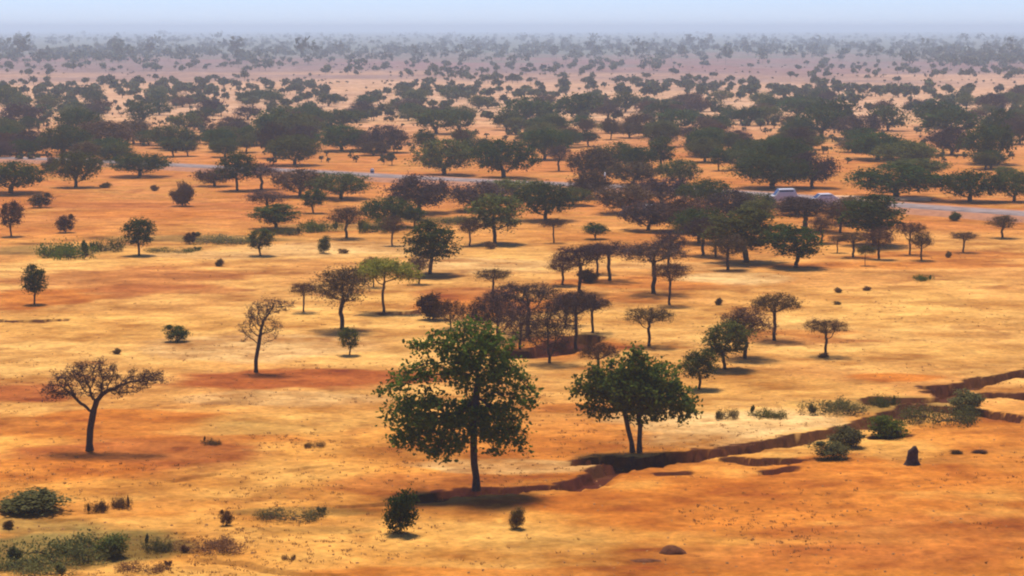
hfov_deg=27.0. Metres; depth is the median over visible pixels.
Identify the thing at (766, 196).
acacia tree
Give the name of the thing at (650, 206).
acacia tree
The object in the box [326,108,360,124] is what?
acacia tree
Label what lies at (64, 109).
acacia tree
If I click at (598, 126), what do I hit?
acacia tree
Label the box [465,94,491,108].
acacia tree
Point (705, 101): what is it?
acacia tree
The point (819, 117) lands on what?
acacia tree
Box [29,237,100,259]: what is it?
plant
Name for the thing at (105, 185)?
shrub
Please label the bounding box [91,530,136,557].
shrub
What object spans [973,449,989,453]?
shrub
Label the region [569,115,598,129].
acacia tree
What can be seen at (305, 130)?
acacia tree
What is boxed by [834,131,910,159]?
acacia tree
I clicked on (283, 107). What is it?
acacia tree
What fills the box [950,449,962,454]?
shrub
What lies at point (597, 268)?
bare acacia
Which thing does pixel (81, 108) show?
acacia tree
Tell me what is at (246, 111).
acacia tree
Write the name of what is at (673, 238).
twiggy tree
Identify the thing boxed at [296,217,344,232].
plant
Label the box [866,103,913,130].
acacia tree
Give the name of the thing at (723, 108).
acacia tree
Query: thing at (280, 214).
tree
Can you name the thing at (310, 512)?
plant
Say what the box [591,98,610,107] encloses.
acacia tree
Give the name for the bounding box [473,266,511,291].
bare acacia
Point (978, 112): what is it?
acacia tree
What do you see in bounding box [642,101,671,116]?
acacia tree
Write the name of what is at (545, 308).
thorn tree
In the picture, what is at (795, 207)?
acacia tree
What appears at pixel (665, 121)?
acacia tree
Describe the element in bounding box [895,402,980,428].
plant
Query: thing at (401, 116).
acacia tree
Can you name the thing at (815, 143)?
acacia tree
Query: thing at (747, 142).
acacia tree
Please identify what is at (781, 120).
acacia tree
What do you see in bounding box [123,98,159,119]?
acacia tree
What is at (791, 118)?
acacia tree
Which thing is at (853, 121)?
acacia tree
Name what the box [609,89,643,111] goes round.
acacia tree
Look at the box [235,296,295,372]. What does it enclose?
bare upright tree
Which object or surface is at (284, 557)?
plant
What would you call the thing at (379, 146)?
acacia tree
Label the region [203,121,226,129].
round tree
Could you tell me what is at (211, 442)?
plant
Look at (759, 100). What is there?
acacia tree
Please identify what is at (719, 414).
plant
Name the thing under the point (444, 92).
acacia tree
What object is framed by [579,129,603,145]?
round tree
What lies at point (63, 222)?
shrub
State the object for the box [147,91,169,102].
acacia tree
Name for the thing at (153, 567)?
plant
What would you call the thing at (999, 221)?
twiggy tree
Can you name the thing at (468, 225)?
twiggy tree
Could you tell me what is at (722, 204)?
acacia tree
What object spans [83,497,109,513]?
plant
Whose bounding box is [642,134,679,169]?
round tree
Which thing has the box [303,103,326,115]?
acacia tree
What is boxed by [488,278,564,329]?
bare acacia
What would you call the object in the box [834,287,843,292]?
shrub
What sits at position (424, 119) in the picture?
acacia tree
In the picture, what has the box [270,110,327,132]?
acacia tree
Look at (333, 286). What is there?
twiggy tree
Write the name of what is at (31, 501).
shrub
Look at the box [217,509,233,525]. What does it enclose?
shrub
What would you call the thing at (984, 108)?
acacia tree
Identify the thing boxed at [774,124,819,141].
acacia tree
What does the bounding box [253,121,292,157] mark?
acacia tree
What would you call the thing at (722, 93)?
acacia tree
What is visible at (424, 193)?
acacia tree
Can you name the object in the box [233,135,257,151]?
round tree
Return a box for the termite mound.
[903,446,920,465]
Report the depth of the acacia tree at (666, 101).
563.40 m
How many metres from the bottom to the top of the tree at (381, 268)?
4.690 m
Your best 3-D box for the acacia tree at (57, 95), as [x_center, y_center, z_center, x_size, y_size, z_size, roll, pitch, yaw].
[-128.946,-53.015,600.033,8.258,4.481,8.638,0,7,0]
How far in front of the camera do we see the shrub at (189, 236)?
217.99 m
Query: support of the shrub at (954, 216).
on the ground at (142, 425)
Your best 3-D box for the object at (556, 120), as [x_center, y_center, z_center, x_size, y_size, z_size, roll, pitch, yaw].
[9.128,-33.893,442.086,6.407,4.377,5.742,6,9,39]
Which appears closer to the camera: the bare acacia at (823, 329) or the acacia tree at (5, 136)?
the bare acacia at (823, 329)
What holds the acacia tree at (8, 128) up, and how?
on the ground at (142, 425)
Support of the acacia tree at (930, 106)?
on the ground at (142, 425)
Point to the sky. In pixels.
(15, 15)
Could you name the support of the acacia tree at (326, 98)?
on the ground at (142, 425)
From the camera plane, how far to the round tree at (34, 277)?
170.21 m
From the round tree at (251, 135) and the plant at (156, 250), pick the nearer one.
the plant at (156, 250)
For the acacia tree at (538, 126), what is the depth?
405.77 m
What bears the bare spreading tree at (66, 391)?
on the ground at (142, 425)
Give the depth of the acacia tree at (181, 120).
453.02 m
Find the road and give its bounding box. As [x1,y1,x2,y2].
[0,157,1023,215]
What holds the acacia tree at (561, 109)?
on the ground at (142, 425)
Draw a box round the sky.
[0,0,1023,31]
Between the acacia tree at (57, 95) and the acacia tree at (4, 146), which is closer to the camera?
the acacia tree at (4, 146)
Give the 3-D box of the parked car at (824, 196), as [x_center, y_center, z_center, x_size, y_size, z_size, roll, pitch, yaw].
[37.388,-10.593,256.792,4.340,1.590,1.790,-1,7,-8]
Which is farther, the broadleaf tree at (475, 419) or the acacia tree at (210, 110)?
the acacia tree at (210, 110)
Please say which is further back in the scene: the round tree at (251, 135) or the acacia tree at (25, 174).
the round tree at (251, 135)
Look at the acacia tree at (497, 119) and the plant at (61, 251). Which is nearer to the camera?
the plant at (61, 251)
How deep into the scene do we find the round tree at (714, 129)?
395.38 m
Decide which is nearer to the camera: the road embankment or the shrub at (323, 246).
the shrub at (323, 246)
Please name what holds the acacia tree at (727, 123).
on the ground at (142, 425)
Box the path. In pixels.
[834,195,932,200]
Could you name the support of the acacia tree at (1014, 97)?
on the ground at (142, 425)
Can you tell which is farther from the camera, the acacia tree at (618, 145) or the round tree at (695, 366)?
the acacia tree at (618, 145)
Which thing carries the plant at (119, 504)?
on the ground at (142, 425)
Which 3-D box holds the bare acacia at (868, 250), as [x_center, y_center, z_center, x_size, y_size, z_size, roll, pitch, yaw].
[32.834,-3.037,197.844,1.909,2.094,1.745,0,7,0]
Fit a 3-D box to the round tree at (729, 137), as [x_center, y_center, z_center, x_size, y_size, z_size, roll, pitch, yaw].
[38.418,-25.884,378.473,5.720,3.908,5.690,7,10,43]
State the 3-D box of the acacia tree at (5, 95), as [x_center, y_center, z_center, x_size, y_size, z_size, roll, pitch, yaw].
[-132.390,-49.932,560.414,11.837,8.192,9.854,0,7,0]
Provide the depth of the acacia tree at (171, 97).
606.28 m
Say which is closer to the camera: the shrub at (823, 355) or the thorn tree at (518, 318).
the shrub at (823, 355)
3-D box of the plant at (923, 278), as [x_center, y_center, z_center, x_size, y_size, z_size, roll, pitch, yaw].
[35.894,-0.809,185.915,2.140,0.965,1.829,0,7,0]
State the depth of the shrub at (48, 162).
324.05 m
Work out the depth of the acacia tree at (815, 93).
631.69 m
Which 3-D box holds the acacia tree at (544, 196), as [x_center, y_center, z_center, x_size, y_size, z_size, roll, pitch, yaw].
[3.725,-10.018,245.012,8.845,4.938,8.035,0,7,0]
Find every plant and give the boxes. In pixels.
[0,528,117,566]
[0,552,83,575]
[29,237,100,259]
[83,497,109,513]
[89,236,125,252]
[108,494,133,510]
[114,558,175,575]
[139,534,174,553]
[143,246,205,253]
[170,533,250,555]
[177,232,259,244]
[200,436,221,445]
[251,504,330,524]
[272,226,304,235]
[281,554,295,560]
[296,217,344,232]
[304,440,325,447]
[357,214,391,232]
[415,215,462,225]
[715,406,739,419]
[746,404,789,419]
[795,395,869,416]
[867,392,901,407]
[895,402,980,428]
[912,274,934,280]
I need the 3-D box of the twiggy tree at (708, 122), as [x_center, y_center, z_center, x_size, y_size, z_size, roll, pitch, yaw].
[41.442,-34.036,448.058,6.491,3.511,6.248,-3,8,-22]
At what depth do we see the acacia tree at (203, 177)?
296.32 m
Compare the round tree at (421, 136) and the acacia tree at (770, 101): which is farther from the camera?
the acacia tree at (770, 101)
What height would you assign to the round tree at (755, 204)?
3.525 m
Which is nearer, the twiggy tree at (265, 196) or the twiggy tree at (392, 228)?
the twiggy tree at (392, 228)
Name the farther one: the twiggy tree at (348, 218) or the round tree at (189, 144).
the round tree at (189, 144)
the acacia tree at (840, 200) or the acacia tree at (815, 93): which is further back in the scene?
the acacia tree at (815, 93)
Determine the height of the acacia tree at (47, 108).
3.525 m
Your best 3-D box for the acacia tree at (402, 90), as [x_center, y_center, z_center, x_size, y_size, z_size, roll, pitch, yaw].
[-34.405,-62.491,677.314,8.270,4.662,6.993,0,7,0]
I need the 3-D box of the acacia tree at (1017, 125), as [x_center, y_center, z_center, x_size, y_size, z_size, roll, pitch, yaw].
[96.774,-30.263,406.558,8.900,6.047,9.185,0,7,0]
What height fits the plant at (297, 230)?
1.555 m
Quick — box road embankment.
[0,156,1023,222]
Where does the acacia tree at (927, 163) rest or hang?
on the ground at (142, 425)
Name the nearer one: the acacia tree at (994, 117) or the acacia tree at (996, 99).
the acacia tree at (994, 117)
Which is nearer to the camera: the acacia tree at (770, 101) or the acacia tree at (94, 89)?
the acacia tree at (770, 101)
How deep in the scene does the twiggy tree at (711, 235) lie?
205.58 m
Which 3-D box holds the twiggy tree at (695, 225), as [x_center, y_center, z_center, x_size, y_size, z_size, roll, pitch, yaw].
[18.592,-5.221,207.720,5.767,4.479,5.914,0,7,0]
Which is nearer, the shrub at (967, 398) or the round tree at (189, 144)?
the shrub at (967, 398)
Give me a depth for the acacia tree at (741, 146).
348.14 m
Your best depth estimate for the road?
297.56 m
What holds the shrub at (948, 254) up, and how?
on the ground at (142, 425)
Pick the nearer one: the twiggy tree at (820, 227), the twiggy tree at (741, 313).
the twiggy tree at (741, 313)
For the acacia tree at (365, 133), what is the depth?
383.27 m
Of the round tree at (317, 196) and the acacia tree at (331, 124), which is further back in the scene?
the acacia tree at (331, 124)
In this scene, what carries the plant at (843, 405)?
on the ground at (142, 425)
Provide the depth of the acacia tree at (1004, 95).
611.77 m
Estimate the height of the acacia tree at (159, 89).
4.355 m
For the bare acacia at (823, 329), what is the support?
on the ground at (142, 425)
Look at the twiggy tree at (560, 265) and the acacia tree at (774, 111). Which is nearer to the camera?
the twiggy tree at (560, 265)
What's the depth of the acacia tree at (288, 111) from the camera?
499.30 m
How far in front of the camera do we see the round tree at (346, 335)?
143.76 m
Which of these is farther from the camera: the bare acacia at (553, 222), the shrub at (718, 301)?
the bare acacia at (553, 222)
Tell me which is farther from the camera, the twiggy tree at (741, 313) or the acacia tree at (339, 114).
the acacia tree at (339, 114)
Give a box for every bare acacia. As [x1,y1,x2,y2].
[288,282,316,311]
[361,256,378,286]
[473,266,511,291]
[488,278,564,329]
[539,217,570,242]
[545,288,607,349]
[549,243,615,292]
[568,295,612,332]
[572,341,623,365]
[578,240,638,280]
[579,241,614,272]
[617,237,695,293]
[620,305,676,345]
[648,260,691,304]
[746,290,807,339]
[801,317,852,353]
[827,234,845,252]
[834,231,872,256]
[856,245,875,265]
[891,221,927,254]
[948,231,980,251]
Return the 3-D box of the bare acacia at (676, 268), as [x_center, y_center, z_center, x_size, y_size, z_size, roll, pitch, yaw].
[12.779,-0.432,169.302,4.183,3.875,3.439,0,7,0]
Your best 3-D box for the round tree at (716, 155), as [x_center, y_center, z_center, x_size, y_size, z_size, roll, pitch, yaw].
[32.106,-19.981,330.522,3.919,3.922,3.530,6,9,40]
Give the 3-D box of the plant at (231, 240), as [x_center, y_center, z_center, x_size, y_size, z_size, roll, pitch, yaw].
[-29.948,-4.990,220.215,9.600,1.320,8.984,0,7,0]
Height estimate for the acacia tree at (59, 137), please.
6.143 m
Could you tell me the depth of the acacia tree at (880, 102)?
556.22 m
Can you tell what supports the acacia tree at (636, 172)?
on the ground at (142, 425)
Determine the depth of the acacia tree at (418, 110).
491.13 m
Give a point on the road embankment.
(965, 215)
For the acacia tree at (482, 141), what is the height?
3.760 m
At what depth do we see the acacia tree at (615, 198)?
253.19 m
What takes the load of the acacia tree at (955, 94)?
on the ground at (142, 425)
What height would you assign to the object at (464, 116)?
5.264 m
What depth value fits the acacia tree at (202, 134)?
406.86 m
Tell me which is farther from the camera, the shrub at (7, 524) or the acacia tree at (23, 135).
the acacia tree at (23, 135)
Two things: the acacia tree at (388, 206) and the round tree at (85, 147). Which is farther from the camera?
the round tree at (85, 147)
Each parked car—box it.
[771,188,799,202]
[811,193,838,203]
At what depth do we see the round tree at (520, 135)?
404.58 m
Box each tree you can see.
[0,83,31,107]
[0,102,48,122]
[0,118,23,131]
[0,125,22,137]
[0,130,17,141]
[0,141,18,156]
[0,160,56,192]
[0,198,26,235]
[5,128,53,151]
[7,139,42,156]
[9,93,33,104]
[17,116,39,131]
[18,263,51,303]
[29,123,97,157]
[32,94,61,106]
[35,103,56,114]
[37,355,173,451]
[41,92,67,106]
[45,149,106,186]
[50,107,108,130]
[57,104,84,113]
[65,101,86,107]
[65,106,91,114]
[66,140,103,157]
[69,117,145,143]
[79,90,107,102]
[80,86,106,98]
[87,99,115,110]
[88,105,108,115]
[92,136,131,148]
[95,142,136,159]
[99,151,177,176]
[115,216,160,254]
[116,118,155,143]
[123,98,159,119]
[132,130,157,144]
[139,123,199,143]
[144,99,174,114]
[146,86,168,94]
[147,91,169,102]
[153,136,185,146]
[158,137,187,156]
[163,93,182,103]
[167,111,204,130]
[170,95,196,106]
[178,133,204,143]
[179,140,200,155]
[187,166,239,185]
[188,114,211,129]
[195,98,225,113]
[197,106,218,118]
[197,129,225,139]
[200,128,238,145]
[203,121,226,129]
[207,137,242,154]
[209,148,258,190]
[217,126,239,133]
[218,115,249,122]
[223,119,248,134]
[230,125,268,139]
[232,105,263,119]
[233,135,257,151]
[234,91,259,101]
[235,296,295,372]
[237,189,298,207]
[241,162,285,189]
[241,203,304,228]
[243,226,278,255]
[244,130,262,143]
[245,89,262,97]
[248,106,305,128]
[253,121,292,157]
[258,87,283,98]
[260,92,286,101]
[261,132,328,165]
[268,166,329,196]
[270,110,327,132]
[271,104,292,112]
[283,108,300,114]
[283,123,322,139]
[288,104,318,114]
[298,262,378,329]
[299,187,329,212]
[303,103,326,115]
[305,109,333,123]
[305,169,377,198]
[312,122,368,150]
[315,93,342,105]
[319,120,343,133]
[321,204,369,237]
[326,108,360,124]
[335,326,360,354]
[341,105,368,120]
[343,130,372,147]
[345,109,370,121]
[347,100,375,110]
[348,255,424,311]
[349,141,396,154]
[352,93,377,105]
[355,122,411,152]
[358,195,421,223]
[370,313,543,491]
[375,172,457,210]
[378,101,397,109]
[379,213,406,245]
[392,84,413,97]
[392,98,423,114]
[396,108,414,120]
[396,218,468,273]
[397,102,424,111]
[400,92,424,100]
[400,207,432,226]
[402,253,431,283]
[404,88,429,98]
[404,135,477,174]
[405,107,438,121]
[408,107,460,133]
[409,128,438,150]
[426,104,445,109]
[430,298,466,328]
[434,107,455,113]
[437,86,459,98]
[441,178,512,208]
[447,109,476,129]
[447,127,478,139]
[449,104,479,115]
[451,297,498,336]
[452,127,470,144]
[454,191,530,243]
[455,215,483,245]
[459,135,496,156]
[461,137,545,177]
[464,284,532,335]
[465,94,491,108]
[468,290,514,318]
[477,96,500,108]
[486,111,523,129]
[487,178,552,195]
[490,300,552,348]
[491,94,557,120]
[503,116,528,134]
[510,179,578,220]
[511,296,586,362]
[513,131,530,142]
[516,126,575,159]
[523,119,541,127]
[524,121,563,137]
[527,114,549,125]
[531,94,556,104]
[533,109,558,116]
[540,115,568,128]
[542,144,572,170]
[543,293,584,324]
[544,101,566,114]
[544,252,585,284]
[552,91,606,117]
[554,129,585,143]
[555,186,593,204]
[557,125,580,132]
[563,145,618,175]
[564,340,703,452]
[565,168,615,194]
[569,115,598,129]
[577,118,597,131]
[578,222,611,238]
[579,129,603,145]
[584,91,601,97]
[585,104,626,120]
[585,180,665,213]
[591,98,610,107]
[591,139,642,167]
[594,121,618,132]
[599,160,662,182]
[600,99,617,107]
[600,118,620,138]
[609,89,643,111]
[613,122,647,137]
[613,198,681,230]
[617,144,659,165]
[619,176,696,203]
[620,112,656,125]
[631,100,659,111]
[633,110,655,118]
[638,119,681,142]
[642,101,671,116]
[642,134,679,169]
[645,119,679,132]
[646,228,690,263]
[648,194,721,230]
[652,107,698,126]
[654,98,676,104]
[656,157,702,181]
[665,206,725,242]
[667,101,686,109]
[669,93,691,102]
[671,125,694,144]
[673,214,715,255]
[673,347,724,388]
[675,177,734,202]
[677,130,726,151]
[679,100,707,111]
[683,92,706,104]
[684,96,715,109]
[684,134,725,161]
[685,124,724,143]
[690,116,712,127]
[690,205,789,262]
[693,318,757,369]
[698,118,724,127]
[699,222,726,256]
[701,186,760,216]
[702,114,728,119]
[703,126,726,133]
[704,146,729,170]
[704,233,753,269]
[706,97,725,107]
[708,89,732,101]
[712,117,733,129]
[712,305,784,358]
[716,105,736,114]
[718,152,817,187]
[719,109,737,120]
[719,131,744,148]
[719,147,757,165]
[722,129,753,148]
[724,144,754,160]
[729,109,746,122]
[730,198,778,223]
[732,138,763,150]
[734,105,764,125]
[736,134,819,167]
[736,191,778,207]
[748,91,773,103]
[751,95,779,106]
[751,105,785,124]
[752,137,770,147]
[755,102,779,112]
[757,97,782,106]
[757,221,834,267]
[761,194,841,226]
[766,135,783,145]
[770,196,817,214]
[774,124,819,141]
[774,126,818,147]
[775,96,818,115]
[778,115,798,124]
[779,114,814,125]
[780,150,843,186]
[781,121,815,132]
[786,133,823,148]
[788,94,809,98]
[790,103,849,135]
[804,96,862,126]
[804,215,843,242]
[810,133,829,148]
[811,88,831,99]
[817,204,855,232]
[818,90,838,100]
[827,194,893,223]
[828,113,888,135]
[829,191,913,244]
[832,139,862,150]
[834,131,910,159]
[839,130,856,138]
[839,160,945,196]
[846,125,880,139]
[860,224,899,258]
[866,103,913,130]
[867,138,950,161]
[870,99,895,109]
[874,157,955,174]
[903,98,925,108]
[905,99,976,125]
[906,230,936,259]
[913,107,983,134]
[923,124,978,154]
[927,168,1012,201]
[948,90,970,100]
[954,93,978,107]
[954,120,1022,157]
[966,151,999,169]
[968,108,986,119]
[969,148,1009,167]
[971,91,1008,109]
[976,103,997,115]
[980,105,1023,130]
[983,214,1020,237]
[985,167,1023,201]
[990,165,1019,176]
[996,91,1009,102]
[1000,115,1023,143]
[1004,87,1023,95]
[1005,93,1023,105]
[1016,98,1023,106]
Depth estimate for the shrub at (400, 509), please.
93.82 m
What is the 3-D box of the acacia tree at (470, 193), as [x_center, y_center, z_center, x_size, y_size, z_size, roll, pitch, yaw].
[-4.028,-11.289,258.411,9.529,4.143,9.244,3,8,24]
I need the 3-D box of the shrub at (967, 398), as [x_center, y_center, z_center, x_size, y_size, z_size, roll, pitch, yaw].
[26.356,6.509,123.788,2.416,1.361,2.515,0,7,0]
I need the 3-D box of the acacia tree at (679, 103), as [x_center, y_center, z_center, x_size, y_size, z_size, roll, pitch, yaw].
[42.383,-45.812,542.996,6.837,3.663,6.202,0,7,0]
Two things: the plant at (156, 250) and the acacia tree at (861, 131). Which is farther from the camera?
the acacia tree at (861, 131)
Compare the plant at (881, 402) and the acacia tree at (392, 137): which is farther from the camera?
the acacia tree at (392, 137)
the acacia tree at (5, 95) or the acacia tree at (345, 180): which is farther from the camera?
the acacia tree at (5, 95)
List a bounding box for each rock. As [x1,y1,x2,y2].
[630,559,661,562]
[659,545,686,554]
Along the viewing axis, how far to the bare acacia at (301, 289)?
165.30 m
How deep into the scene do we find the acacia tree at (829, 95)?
620.50 m
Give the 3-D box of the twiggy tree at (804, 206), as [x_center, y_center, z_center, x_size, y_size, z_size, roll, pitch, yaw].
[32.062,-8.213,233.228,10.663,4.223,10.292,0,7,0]
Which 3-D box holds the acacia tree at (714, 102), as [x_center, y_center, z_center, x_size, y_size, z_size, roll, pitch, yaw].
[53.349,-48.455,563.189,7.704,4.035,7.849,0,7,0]
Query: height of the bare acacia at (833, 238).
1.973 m
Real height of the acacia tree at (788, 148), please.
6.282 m
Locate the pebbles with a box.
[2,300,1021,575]
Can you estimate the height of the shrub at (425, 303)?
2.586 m
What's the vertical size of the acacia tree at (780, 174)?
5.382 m
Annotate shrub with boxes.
[0,487,80,515]
[0,520,14,528]
[24,192,55,207]
[41,154,58,172]
[52,213,78,232]
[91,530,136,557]
[97,182,113,187]
[112,348,121,353]
[149,185,158,190]
[158,324,192,342]
[168,179,196,205]
[181,232,197,243]
[215,259,225,266]
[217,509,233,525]
[315,235,333,252]
[336,249,350,253]
[379,484,423,534]
[413,290,450,319]
[484,241,496,248]
[506,504,527,528]
[574,267,600,281]
[715,298,723,304]
[807,439,853,460]
[818,352,828,357]
[826,424,868,447]
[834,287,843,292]
[863,286,870,290]
[867,414,912,439]
[945,250,951,257]
[947,388,987,409]
[948,211,961,220]
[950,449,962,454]
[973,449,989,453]
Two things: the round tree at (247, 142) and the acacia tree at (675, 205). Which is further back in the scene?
the round tree at (247, 142)
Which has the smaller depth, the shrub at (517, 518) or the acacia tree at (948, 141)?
the shrub at (517, 518)
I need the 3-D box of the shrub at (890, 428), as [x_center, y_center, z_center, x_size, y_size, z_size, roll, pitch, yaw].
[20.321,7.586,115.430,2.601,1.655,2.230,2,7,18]
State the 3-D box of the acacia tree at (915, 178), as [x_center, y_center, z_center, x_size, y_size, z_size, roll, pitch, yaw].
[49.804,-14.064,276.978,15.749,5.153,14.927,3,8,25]
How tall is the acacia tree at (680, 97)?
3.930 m
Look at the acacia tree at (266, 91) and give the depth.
636.13 m
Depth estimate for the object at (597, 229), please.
223.28 m
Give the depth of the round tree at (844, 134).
408.86 m
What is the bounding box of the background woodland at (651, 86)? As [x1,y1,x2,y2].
[0,55,1023,160]
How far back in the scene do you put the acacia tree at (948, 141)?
370.84 m
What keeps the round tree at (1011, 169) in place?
on the ground at (142, 425)
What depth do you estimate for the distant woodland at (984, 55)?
1762.14 m
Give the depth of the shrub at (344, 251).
209.01 m
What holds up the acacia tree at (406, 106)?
on the ground at (142, 425)
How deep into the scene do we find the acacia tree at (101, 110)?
530.21 m
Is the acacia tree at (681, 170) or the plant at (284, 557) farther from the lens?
the acacia tree at (681, 170)
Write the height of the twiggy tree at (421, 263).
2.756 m
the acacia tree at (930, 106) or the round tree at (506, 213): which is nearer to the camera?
the round tree at (506, 213)
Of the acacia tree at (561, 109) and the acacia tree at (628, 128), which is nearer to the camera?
the acacia tree at (628, 128)
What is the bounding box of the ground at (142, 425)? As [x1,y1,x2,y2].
[0,31,1023,575]
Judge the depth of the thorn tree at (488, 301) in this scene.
161.55 m
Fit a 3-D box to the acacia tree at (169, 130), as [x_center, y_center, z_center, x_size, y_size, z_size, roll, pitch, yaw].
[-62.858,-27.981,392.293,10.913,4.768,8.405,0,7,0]
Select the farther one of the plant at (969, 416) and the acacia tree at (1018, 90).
the acacia tree at (1018, 90)
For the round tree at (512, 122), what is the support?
on the ground at (142, 425)
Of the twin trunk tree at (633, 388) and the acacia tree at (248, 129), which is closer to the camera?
the twin trunk tree at (633, 388)
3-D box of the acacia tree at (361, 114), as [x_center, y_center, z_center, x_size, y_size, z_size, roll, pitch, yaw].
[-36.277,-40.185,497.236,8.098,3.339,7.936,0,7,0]
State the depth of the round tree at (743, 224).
200.19 m
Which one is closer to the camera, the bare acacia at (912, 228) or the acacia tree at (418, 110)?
the bare acacia at (912, 228)
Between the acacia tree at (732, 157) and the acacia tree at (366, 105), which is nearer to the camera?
the acacia tree at (732, 157)
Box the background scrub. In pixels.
[2,62,1023,164]
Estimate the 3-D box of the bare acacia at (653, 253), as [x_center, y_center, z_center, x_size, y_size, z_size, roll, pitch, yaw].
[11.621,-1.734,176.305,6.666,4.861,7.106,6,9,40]
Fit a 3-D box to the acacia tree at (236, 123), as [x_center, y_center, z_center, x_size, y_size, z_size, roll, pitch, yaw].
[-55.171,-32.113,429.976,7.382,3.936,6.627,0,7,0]
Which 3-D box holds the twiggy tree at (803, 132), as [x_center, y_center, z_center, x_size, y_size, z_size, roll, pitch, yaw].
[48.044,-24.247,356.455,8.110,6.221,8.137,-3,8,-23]
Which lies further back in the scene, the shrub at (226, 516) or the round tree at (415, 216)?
the round tree at (415, 216)
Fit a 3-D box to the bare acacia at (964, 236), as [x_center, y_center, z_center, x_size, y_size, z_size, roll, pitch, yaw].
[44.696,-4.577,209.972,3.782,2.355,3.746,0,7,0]
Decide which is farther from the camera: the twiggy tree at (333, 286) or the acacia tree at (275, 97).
the acacia tree at (275, 97)
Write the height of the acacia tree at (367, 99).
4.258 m
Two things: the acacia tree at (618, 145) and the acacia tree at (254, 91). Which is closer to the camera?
the acacia tree at (618, 145)
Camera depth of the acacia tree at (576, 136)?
393.56 m
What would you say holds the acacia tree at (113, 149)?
on the ground at (142, 425)
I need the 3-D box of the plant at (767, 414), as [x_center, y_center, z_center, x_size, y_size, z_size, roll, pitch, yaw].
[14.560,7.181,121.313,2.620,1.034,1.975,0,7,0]
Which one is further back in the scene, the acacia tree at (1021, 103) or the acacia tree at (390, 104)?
the acacia tree at (1021, 103)
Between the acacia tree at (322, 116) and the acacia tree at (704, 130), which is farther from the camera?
the acacia tree at (322, 116)
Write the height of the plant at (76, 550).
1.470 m
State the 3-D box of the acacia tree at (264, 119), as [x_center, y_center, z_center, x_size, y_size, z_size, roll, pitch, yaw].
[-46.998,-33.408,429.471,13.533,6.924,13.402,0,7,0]
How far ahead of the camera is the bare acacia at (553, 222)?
219.59 m
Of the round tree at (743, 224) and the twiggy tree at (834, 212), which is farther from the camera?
the twiggy tree at (834, 212)
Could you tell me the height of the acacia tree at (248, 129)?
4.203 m
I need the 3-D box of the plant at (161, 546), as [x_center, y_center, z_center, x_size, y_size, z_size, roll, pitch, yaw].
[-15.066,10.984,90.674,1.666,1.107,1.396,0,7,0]
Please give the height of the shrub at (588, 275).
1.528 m
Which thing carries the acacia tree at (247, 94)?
on the ground at (142, 425)
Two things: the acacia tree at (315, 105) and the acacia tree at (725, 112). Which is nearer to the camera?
the acacia tree at (725, 112)
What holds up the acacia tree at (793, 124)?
on the ground at (142, 425)
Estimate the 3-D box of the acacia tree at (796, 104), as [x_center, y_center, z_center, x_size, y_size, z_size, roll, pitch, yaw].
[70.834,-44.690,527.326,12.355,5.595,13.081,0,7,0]
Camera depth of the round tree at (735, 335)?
137.61 m
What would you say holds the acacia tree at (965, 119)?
on the ground at (142, 425)
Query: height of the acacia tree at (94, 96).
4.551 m
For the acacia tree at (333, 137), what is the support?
on the ground at (142, 425)
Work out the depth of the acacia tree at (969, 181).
270.20 m
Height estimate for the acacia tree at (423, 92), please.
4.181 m
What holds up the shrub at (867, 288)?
on the ground at (142, 425)
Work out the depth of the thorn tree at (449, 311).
156.25 m
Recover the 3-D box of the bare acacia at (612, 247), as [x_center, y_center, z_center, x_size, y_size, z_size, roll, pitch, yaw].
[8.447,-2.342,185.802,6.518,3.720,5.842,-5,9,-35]
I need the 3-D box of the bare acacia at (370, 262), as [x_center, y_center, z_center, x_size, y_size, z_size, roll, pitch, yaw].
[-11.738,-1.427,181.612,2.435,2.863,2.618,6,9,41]
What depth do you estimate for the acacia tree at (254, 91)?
636.71 m
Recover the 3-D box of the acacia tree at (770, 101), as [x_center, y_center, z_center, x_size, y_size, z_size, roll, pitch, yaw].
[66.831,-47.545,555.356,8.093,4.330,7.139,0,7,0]
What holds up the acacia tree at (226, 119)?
on the ground at (142, 425)
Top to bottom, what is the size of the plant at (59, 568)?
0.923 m
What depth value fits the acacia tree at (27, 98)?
599.63 m
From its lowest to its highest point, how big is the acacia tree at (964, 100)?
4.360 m
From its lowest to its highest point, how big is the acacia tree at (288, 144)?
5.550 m
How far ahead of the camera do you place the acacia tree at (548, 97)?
598.32 m
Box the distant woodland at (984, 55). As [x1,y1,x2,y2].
[0,29,1023,70]
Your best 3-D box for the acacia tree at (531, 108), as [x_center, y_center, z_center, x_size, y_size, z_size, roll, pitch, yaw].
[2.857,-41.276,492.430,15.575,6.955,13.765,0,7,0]
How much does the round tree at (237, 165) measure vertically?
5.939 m
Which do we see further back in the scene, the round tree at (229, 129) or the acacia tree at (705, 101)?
the acacia tree at (705, 101)
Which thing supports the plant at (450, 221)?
on the ground at (142, 425)
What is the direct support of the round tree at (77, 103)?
on the ground at (142, 425)
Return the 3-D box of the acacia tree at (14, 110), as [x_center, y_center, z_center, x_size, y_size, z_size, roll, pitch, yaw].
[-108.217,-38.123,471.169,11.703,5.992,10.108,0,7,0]
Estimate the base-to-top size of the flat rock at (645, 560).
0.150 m
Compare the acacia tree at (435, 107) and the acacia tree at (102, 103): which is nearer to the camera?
the acacia tree at (435, 107)
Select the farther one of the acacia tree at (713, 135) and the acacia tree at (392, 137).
the acacia tree at (392, 137)
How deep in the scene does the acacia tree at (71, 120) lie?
420.04 m

